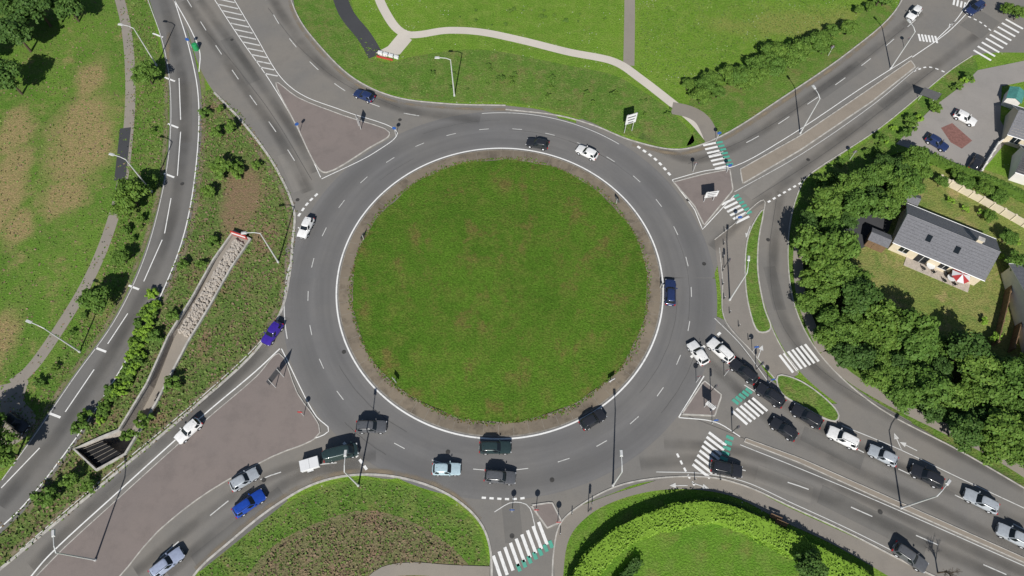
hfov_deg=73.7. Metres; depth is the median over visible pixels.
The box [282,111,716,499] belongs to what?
roundabout carriageway
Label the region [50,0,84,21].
park tree
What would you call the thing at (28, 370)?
park path
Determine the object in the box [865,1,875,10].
hedgerow tree
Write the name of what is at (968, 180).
garden tree
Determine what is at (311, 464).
car trailer
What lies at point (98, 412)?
shrub
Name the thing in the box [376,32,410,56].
footpath plaza
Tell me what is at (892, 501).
traffic island
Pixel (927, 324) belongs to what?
deciduous tree
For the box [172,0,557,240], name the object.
northwest road
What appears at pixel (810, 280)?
deciduous tree
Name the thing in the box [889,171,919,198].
garden tree
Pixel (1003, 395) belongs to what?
deciduous tree
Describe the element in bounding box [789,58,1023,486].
grass verge
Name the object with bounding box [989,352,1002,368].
deciduous tree
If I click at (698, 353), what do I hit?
hatchback car
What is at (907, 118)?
shrub
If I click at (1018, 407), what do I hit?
deciduous tree
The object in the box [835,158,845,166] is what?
shrub
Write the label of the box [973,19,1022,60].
zebra crossing
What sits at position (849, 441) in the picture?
suv
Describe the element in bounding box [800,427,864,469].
road patch
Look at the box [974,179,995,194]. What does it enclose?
garden tree
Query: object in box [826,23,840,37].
hedgerow tree
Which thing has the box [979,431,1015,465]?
deciduous tree
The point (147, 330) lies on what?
shrub
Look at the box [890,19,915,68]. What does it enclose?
street lamp
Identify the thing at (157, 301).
shrub
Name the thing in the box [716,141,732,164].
cycle crossing
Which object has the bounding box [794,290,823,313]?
deciduous tree
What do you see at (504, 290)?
central island meadow
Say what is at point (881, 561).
pavement
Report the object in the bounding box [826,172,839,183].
shrub
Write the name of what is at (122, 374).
shrub
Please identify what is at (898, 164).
deciduous tree
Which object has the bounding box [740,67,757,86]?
hedgerow tree
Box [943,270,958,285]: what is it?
garden table set
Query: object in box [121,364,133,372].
shrub
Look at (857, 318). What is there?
deciduous tree
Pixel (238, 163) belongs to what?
shrub
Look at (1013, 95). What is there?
garden shed
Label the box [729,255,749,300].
street lamp
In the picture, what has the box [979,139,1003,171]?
boundary wall
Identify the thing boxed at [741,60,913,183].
traffic island
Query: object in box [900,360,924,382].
deciduous tree
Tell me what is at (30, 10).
park tree
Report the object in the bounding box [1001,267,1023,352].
walls
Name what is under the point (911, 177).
deciduous tree
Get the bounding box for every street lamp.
[25,319,80,352]
[51,529,96,560]
[109,153,152,192]
[118,23,157,65]
[241,232,278,262]
[344,449,359,486]
[435,56,454,96]
[612,449,622,486]
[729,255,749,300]
[799,85,819,133]
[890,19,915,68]
[900,479,950,508]
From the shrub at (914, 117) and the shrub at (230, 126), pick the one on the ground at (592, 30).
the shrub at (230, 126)
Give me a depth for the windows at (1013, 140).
124.26 m
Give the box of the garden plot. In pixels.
[850,165,1023,360]
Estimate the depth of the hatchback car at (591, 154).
123.42 m
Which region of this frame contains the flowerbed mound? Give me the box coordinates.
[247,510,468,575]
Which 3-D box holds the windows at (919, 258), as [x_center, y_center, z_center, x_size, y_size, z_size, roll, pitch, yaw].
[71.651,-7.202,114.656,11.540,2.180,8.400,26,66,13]
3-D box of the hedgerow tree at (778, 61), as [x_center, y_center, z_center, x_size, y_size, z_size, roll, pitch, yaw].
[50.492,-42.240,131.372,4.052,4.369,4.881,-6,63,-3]
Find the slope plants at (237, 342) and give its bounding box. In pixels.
[0,91,297,564]
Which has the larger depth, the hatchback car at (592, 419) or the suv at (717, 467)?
the hatchback car at (592, 419)
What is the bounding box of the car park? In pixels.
[896,61,1023,170]
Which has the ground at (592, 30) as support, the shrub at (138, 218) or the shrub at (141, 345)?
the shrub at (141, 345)
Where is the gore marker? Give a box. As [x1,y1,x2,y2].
[191,42,198,50]
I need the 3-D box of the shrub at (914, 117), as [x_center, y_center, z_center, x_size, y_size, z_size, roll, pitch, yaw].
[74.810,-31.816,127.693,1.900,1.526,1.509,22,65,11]
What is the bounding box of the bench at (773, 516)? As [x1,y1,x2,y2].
[770,513,781,520]
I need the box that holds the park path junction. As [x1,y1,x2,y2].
[0,379,35,444]
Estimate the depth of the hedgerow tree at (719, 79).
130.39 m
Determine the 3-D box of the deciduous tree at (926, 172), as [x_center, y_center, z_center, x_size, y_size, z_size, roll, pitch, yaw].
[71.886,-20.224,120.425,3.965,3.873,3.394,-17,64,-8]
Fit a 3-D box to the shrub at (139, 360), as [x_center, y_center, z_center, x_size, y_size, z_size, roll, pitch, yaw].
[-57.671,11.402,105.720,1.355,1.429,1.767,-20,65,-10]
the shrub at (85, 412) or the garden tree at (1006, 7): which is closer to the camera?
the shrub at (85, 412)
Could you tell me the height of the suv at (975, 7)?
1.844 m
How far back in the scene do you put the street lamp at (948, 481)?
89.89 m
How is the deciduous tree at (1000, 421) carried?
on the ground at (592, 30)
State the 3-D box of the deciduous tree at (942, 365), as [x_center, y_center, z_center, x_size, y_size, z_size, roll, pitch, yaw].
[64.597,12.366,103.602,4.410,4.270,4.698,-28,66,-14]
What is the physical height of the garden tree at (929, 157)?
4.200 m
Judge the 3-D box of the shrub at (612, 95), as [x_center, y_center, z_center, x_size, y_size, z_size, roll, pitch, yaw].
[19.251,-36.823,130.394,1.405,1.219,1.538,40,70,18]
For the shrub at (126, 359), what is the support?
on the ground at (592, 30)
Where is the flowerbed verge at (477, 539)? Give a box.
[198,480,488,575]
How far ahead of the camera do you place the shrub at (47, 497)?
95.37 m
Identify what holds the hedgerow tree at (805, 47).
on the ground at (592, 30)
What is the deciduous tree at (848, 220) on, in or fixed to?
on the ground at (592, 30)
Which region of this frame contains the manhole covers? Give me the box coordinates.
[174,39,882,537]
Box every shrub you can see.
[29,486,60,508]
[32,377,44,387]
[50,363,59,371]
[58,471,79,488]
[68,328,75,335]
[70,417,89,434]
[77,408,93,421]
[80,312,87,318]
[80,479,95,493]
[95,406,107,416]
[96,416,105,425]
[98,400,110,408]
[103,384,111,393]
[104,387,115,401]
[114,379,121,385]
[115,385,128,395]
[118,369,126,378]
[119,429,140,440]
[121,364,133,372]
[122,225,131,234]
[122,373,134,381]
[122,379,132,384]
[123,353,134,361]
[124,368,136,374]
[127,236,135,242]
[127,337,137,348]
[127,363,137,370]
[132,328,139,336]
[132,361,140,367]
[133,215,144,223]
[133,322,141,328]
[133,357,143,365]
[133,410,153,428]
[134,317,142,326]
[136,309,147,317]
[136,343,145,350]
[140,325,152,333]
[141,313,151,321]
[143,321,154,328]
[144,329,163,341]
[146,288,159,298]
[147,304,159,310]
[149,127,154,133]
[150,300,161,306]
[150,311,157,318]
[163,375,181,392]
[165,310,179,319]
[176,259,188,271]
[195,261,207,266]
[197,106,211,117]
[200,185,214,197]
[207,234,218,246]
[208,126,223,137]
[209,156,233,180]
[216,104,222,111]
[224,119,235,132]
[229,165,244,179]
[233,158,242,166]
[251,160,262,169]
[548,74,555,81]
[609,91,616,98]
[812,176,827,187]
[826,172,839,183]
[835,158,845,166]
[863,148,871,153]
[873,150,882,156]
[875,131,889,141]
[889,125,898,130]
[899,128,911,136]
[905,114,913,122]
[905,121,918,130]
[908,113,916,121]
[915,113,924,121]
[929,100,941,109]
[932,103,942,113]
[947,196,954,203]
[955,83,963,89]
[959,76,975,82]
[961,205,969,212]
[964,72,974,82]
[977,208,984,216]
[980,316,988,324]
[988,332,1002,342]
[998,250,1004,259]
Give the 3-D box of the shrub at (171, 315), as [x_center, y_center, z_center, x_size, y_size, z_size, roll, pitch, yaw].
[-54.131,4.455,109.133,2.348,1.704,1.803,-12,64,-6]
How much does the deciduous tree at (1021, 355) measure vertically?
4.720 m
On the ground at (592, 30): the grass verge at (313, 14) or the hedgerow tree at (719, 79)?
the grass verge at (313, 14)
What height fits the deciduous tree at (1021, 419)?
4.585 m
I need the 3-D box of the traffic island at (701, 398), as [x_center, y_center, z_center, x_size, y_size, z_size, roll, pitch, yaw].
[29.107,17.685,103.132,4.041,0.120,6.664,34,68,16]
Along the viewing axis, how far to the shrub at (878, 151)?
123.72 m
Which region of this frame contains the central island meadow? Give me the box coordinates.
[353,159,646,422]
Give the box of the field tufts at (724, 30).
[640,0,852,84]
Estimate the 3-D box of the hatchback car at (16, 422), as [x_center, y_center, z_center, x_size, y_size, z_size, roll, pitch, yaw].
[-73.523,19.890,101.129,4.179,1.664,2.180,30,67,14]
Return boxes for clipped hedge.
[570,499,873,575]
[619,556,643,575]
[680,497,768,518]
[929,152,1023,203]
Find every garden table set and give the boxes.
[922,263,936,273]
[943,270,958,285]
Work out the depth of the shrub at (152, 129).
126.30 m
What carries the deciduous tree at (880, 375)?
on the ground at (592, 30)
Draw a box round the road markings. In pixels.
[0,0,1023,575]
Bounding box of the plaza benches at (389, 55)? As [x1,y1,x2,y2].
[377,50,398,60]
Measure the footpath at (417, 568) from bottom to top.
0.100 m
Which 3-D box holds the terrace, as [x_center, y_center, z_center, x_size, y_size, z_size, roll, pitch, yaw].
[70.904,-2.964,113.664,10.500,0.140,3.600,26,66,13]
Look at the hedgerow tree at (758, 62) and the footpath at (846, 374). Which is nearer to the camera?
the footpath at (846, 374)
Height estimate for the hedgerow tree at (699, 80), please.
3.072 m
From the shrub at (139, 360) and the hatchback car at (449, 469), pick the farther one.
the shrub at (139, 360)
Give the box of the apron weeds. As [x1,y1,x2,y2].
[346,156,651,425]
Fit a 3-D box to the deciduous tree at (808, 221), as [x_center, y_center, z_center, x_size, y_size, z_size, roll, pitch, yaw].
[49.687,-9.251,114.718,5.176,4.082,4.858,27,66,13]
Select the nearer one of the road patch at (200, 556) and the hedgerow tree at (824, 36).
the road patch at (200, 556)
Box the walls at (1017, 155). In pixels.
[1008,148,1023,184]
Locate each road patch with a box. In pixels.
[84,314,143,391]
[106,417,204,502]
[179,82,191,142]
[191,487,286,570]
[221,36,259,84]
[278,152,305,192]
[501,497,522,543]
[743,161,792,199]
[755,465,813,502]
[763,266,785,309]
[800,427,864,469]
[813,61,866,98]
[817,485,928,555]
[877,81,914,110]
[896,449,995,499]
[960,11,999,38]
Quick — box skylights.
[925,234,960,253]
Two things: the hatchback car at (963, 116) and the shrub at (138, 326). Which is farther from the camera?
the hatchback car at (963, 116)
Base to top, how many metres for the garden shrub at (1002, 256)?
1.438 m
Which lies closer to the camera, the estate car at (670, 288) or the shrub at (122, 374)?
the shrub at (122, 374)
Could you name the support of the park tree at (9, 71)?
on the ground at (592, 30)
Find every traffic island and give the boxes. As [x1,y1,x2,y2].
[38,354,318,575]
[277,83,388,171]
[533,504,561,526]
[675,170,731,223]
[684,382,719,414]
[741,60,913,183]
[745,439,1023,561]
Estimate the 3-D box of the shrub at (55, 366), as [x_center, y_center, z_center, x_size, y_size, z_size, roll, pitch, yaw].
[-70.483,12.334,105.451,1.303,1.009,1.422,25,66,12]
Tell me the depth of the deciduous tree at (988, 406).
99.91 m
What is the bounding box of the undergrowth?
[803,152,1023,431]
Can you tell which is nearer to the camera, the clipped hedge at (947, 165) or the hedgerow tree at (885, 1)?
the clipped hedge at (947, 165)
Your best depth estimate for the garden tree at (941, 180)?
119.70 m
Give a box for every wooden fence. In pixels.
[991,285,1011,345]
[1007,322,1022,352]
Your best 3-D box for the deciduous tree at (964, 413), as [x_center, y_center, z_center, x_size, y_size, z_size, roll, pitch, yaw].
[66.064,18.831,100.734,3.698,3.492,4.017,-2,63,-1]
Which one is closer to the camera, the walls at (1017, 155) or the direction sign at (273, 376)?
the direction sign at (273, 376)
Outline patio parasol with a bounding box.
[952,269,969,283]
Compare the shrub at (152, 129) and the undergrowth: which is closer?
the undergrowth
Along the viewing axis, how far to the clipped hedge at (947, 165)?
120.86 m
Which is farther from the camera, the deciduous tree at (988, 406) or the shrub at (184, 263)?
the shrub at (184, 263)
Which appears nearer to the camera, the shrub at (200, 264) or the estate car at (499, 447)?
the estate car at (499, 447)
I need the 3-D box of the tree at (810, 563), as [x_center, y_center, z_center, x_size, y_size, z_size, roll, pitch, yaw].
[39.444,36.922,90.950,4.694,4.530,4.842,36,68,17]
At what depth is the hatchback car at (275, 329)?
107.26 m
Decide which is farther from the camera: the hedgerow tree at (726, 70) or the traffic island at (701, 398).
the hedgerow tree at (726, 70)
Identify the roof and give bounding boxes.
[892,203,1000,281]
[1007,104,1023,139]
[1009,263,1023,290]
[1015,144,1023,175]
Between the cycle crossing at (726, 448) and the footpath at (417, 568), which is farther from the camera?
the cycle crossing at (726, 448)
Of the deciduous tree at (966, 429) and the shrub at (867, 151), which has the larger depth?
the shrub at (867, 151)
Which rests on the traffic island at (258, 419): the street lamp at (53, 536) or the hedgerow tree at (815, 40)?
the street lamp at (53, 536)
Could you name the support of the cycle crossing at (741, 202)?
on the northeast road at (958, 43)
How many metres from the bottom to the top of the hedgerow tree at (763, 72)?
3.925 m
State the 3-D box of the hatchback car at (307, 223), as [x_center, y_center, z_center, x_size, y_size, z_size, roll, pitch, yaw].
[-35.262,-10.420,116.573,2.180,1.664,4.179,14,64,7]
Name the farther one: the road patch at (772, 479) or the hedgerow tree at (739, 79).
the hedgerow tree at (739, 79)
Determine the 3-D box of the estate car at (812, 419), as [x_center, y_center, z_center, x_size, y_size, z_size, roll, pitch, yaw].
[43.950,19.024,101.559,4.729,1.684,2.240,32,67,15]
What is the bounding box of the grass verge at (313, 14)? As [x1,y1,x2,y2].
[293,0,693,146]
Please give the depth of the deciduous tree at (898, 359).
102.73 m
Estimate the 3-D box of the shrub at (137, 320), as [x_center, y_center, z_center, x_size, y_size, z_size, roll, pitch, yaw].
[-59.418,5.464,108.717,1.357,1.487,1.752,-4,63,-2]
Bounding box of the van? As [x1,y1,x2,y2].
[322,441,358,462]
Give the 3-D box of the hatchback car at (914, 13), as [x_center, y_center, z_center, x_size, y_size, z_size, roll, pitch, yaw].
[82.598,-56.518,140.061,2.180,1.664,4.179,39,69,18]
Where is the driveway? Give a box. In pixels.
[844,202,892,248]
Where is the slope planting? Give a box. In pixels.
[0,90,293,566]
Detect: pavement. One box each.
[554,477,930,575]
[715,201,797,377]
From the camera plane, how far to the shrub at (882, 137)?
124.90 m
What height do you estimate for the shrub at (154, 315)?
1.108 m
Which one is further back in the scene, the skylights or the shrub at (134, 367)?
the skylights
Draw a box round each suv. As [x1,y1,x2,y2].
[355,418,386,433]
[484,469,515,484]
[706,338,735,363]
[710,460,742,478]
[754,382,786,408]
[826,426,860,449]
[909,463,944,488]
[964,0,985,15]
[995,522,1023,548]
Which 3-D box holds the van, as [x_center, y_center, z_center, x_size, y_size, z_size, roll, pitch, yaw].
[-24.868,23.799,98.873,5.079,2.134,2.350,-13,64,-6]
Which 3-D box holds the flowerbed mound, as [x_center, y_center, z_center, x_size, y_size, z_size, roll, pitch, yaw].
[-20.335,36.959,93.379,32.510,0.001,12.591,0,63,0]
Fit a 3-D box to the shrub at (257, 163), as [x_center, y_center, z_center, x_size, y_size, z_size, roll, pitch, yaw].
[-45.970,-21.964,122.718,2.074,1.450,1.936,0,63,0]
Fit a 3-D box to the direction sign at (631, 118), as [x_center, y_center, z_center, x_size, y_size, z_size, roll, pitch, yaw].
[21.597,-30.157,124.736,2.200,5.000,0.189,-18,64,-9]
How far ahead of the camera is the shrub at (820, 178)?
120.35 m
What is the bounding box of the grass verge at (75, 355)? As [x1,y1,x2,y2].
[0,0,169,470]
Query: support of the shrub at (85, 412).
on the ground at (592, 30)
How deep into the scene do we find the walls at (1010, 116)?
125.29 m
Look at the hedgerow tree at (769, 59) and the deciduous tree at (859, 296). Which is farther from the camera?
the hedgerow tree at (769, 59)
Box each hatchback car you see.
[4,411,30,433]
[174,417,202,443]
[228,467,259,491]
[261,320,283,345]
[297,216,314,238]
[353,89,375,103]
[432,461,460,475]
[526,137,549,150]
[575,145,598,160]
[578,408,606,430]
[687,340,709,365]
[769,417,798,441]
[867,444,898,466]
[905,5,922,20]
[925,133,949,151]
[953,109,976,126]
[967,154,984,170]
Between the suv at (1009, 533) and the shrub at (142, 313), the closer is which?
the suv at (1009, 533)
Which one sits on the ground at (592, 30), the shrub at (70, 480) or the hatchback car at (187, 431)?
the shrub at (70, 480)
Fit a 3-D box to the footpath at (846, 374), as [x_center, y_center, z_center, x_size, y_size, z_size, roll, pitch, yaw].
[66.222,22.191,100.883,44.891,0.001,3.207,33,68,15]
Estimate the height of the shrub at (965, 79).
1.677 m
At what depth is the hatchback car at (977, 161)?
122.18 m
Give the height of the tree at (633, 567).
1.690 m
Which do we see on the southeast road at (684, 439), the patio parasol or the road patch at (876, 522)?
the road patch at (876, 522)
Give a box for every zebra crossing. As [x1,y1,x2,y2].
[492,522,547,575]
[692,432,726,478]
[703,142,727,169]
[722,198,748,222]
[732,397,767,424]
[779,344,818,372]
[918,34,937,42]
[952,0,965,8]
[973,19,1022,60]
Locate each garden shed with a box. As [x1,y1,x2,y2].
[864,227,891,252]
[901,195,920,207]
[1001,86,1023,108]
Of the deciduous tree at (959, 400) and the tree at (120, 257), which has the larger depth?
the tree at (120, 257)
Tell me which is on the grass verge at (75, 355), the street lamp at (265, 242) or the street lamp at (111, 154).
the street lamp at (111, 154)
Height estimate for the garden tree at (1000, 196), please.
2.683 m
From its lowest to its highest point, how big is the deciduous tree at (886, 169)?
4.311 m
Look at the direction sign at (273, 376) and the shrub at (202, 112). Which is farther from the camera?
the shrub at (202, 112)
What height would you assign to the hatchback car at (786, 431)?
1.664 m
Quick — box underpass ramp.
[73,230,251,470]
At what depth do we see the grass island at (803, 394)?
103.59 m
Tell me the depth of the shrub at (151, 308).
109.48 m
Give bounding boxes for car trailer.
[299,456,322,472]
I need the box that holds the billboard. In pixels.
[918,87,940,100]
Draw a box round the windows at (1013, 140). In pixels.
[1008,137,1020,144]
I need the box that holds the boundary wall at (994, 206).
[941,174,1023,227]
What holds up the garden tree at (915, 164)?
on the ground at (592, 30)
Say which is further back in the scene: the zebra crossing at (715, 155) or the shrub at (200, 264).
the zebra crossing at (715, 155)
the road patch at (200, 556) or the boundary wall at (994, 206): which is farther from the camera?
the boundary wall at (994, 206)
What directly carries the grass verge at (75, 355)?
on the ground at (592, 30)
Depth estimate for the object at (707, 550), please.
93.95 m
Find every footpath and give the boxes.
[333,0,380,57]
[369,562,489,575]
[375,0,703,138]
[623,0,634,65]
[671,102,718,141]
[793,247,826,351]
[821,350,1023,476]
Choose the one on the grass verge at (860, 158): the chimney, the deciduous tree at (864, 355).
the deciduous tree at (864, 355)
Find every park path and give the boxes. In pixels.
[9,0,134,381]
[114,127,130,180]
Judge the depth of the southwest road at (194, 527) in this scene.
97.20 m
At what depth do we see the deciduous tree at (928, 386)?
99.22 m
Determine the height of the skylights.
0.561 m
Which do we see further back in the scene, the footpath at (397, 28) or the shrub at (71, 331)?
the footpath at (397, 28)
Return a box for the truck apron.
[339,150,659,435]
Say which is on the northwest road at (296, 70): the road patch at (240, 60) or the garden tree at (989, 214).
the road patch at (240, 60)
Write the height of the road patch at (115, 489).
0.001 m
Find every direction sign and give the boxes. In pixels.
[266,367,283,387]
[624,112,637,132]
[703,190,719,201]
[704,401,716,411]
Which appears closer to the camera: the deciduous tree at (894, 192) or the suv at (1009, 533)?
the suv at (1009, 533)
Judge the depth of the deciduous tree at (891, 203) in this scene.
114.43 m
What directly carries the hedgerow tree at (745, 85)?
on the ground at (592, 30)
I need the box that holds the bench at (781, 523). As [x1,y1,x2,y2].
[775,519,788,526]
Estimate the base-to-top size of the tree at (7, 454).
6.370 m
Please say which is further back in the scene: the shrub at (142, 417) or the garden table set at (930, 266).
the garden table set at (930, 266)
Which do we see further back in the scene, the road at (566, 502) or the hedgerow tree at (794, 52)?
the hedgerow tree at (794, 52)
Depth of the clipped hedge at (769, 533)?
93.24 m
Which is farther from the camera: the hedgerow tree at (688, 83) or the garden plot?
the hedgerow tree at (688, 83)
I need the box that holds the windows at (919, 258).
[897,247,948,270]
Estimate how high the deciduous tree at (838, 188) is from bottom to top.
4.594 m
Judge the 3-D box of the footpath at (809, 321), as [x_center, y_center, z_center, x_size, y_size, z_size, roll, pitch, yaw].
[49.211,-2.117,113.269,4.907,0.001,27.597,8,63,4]
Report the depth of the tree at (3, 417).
98.70 m
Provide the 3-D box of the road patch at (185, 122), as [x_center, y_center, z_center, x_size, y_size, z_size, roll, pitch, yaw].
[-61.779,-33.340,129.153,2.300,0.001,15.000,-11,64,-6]
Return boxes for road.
[0,0,201,533]
[0,240,393,575]
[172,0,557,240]
[458,486,606,575]
[576,0,1023,277]
[579,317,1023,575]
[758,179,911,431]
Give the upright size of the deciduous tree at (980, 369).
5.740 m
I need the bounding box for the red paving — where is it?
[941,123,971,147]
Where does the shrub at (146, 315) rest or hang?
on the ground at (592, 30)
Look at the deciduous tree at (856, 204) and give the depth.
113.80 m
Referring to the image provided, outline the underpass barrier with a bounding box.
[230,230,247,239]
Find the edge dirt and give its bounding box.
[10,6,885,555]
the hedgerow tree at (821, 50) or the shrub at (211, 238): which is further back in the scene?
the hedgerow tree at (821, 50)
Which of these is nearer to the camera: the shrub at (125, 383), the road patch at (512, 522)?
the road patch at (512, 522)
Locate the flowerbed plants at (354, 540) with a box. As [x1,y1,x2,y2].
[254,514,462,575]
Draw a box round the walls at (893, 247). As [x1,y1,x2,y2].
[888,208,991,285]
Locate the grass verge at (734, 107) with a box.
[686,0,894,147]
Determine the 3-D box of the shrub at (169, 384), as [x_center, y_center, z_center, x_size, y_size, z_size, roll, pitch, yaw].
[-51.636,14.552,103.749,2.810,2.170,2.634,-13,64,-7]
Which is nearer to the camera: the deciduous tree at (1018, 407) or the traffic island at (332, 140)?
the deciduous tree at (1018, 407)
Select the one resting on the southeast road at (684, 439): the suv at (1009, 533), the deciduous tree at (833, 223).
the suv at (1009, 533)
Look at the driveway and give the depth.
117.58 m
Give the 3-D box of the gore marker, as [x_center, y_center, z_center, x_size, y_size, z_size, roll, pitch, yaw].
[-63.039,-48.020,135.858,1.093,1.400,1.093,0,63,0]
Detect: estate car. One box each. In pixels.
[148,547,184,575]
[231,489,266,518]
[479,439,510,454]
[664,279,677,305]
[728,358,759,384]
[790,403,824,429]
[891,540,928,572]
[962,488,999,514]
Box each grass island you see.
[746,211,769,331]
[778,376,837,419]
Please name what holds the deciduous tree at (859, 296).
on the ground at (592, 30)
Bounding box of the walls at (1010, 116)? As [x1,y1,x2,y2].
[1001,107,1023,148]
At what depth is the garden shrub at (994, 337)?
106.77 m
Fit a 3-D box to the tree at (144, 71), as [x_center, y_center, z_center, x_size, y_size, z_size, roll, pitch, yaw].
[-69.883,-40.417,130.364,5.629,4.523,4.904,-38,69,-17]
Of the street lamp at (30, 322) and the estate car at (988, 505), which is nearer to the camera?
the estate car at (988, 505)
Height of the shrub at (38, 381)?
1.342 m
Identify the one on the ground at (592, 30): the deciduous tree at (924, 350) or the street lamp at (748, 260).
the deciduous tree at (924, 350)
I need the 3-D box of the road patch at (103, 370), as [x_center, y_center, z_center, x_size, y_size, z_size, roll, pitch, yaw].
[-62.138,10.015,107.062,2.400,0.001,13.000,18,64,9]
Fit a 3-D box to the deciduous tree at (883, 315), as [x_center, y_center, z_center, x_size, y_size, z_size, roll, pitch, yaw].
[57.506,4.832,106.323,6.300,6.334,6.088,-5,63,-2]
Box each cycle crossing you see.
[516,540,553,571]
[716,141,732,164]
[720,435,733,460]
[731,388,751,404]
[734,194,751,213]
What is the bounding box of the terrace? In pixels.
[904,257,969,291]
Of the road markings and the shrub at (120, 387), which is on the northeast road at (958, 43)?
the road markings
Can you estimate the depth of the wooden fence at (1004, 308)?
109.08 m
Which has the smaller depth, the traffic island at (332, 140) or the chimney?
the chimney
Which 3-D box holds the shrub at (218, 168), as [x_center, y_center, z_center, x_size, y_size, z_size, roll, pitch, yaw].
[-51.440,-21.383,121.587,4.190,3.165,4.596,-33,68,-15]
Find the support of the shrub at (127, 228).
on the ground at (592, 30)
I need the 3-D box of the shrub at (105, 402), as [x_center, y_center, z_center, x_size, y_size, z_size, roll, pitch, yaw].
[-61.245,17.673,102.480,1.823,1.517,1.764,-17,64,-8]
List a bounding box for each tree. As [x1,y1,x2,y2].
[0,0,26,24]
[0,13,35,51]
[0,58,22,94]
[0,404,6,433]
[0,428,19,467]
[10,0,53,26]
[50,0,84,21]
[75,284,113,315]
[109,201,135,218]
[110,177,152,208]
[110,249,129,265]
[130,59,161,84]
[140,174,157,188]
[681,78,694,89]
[688,85,711,105]
[694,75,710,87]
[696,76,715,90]
[700,69,718,80]
[710,85,725,98]
[714,75,723,85]
[718,63,739,80]
[724,78,736,85]
[731,66,743,82]
[732,64,750,85]
[737,78,753,89]
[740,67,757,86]
[745,54,767,68]
[752,65,771,83]
[758,42,782,57]
[758,54,777,66]
[765,56,785,75]
[770,41,787,56]
[781,49,804,67]
[783,43,805,64]
[787,39,811,58]
[790,223,828,264]
[793,219,819,233]
[793,548,829,575]
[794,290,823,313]
[796,267,821,289]
[798,208,822,224]
[801,34,822,51]
[806,186,843,219]
[807,246,850,282]
[809,30,834,45]
[810,325,839,353]
[814,282,840,307]
[816,304,848,328]
[817,264,852,293]
[818,46,828,53]
[818,217,844,234]
[821,44,832,50]
[821,229,861,259]
[823,182,848,203]
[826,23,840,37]
[827,318,862,346]
[828,342,855,368]
[832,209,858,230]
[838,170,868,191]
[840,19,859,34]
[840,308,865,322]
[841,275,883,315]
[842,187,880,219]
[844,262,874,284]
[850,343,876,369]
[851,315,873,343]
[854,4,864,13]
[857,163,884,185]
[858,364,891,393]
[864,185,885,206]
[864,297,903,332]
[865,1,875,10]
[867,324,902,350]
[869,192,900,219]
[872,346,892,366]
[873,0,892,5]
[874,153,895,166]
[874,162,897,185]
[880,380,916,414]
[885,184,907,205]
[887,364,906,387]
[888,167,927,195]
[888,348,912,368]
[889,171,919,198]
[893,156,911,169]
[894,152,921,170]
[896,307,940,343]
[897,327,939,366]
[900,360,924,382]
[901,145,933,166]
[902,145,929,167]
[902,366,953,409]
[915,164,933,179]
[918,401,948,423]
[930,355,953,380]
[934,175,949,187]
[936,334,951,357]
[937,568,961,575]
[938,380,968,412]
[945,329,991,372]
[946,406,971,422]
[946,412,984,453]
[950,354,1003,388]
[951,168,966,179]
[955,173,975,189]
[960,380,985,407]
[969,404,988,430]
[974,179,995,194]
[976,367,1020,407]
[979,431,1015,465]
[980,404,1023,445]
[983,208,998,222]
[984,401,1013,411]
[988,188,1010,205]
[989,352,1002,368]
[996,355,1023,398]
[999,2,1014,13]
[999,227,1019,245]
[1004,249,1023,270]
[1005,438,1023,467]
[1006,410,1023,440]
[1007,397,1023,418]
[1011,5,1023,19]
[1017,352,1023,362]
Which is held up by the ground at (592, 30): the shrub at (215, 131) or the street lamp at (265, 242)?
the shrub at (215, 131)
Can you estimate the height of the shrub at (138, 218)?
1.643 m
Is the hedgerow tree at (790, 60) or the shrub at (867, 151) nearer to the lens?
the shrub at (867, 151)
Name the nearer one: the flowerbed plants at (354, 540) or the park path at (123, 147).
the flowerbed plants at (354, 540)
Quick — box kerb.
[0,0,1023,575]
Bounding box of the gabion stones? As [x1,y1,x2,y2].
[178,239,243,336]
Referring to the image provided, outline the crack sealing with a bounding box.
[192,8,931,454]
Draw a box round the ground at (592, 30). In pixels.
[0,0,1023,575]
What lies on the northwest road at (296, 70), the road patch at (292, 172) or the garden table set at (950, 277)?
the road patch at (292, 172)
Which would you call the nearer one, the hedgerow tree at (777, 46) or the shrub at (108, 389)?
the shrub at (108, 389)
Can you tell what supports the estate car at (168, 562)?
on the southwest road at (194, 527)
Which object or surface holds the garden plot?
on the ground at (592, 30)
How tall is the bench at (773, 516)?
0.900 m
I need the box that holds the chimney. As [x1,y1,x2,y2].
[975,236,985,243]
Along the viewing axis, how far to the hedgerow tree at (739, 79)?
129.06 m
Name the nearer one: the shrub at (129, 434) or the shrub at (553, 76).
the shrub at (129, 434)
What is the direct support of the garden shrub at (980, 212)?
on the garden plot
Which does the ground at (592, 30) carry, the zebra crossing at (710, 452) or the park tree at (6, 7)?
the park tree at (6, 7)

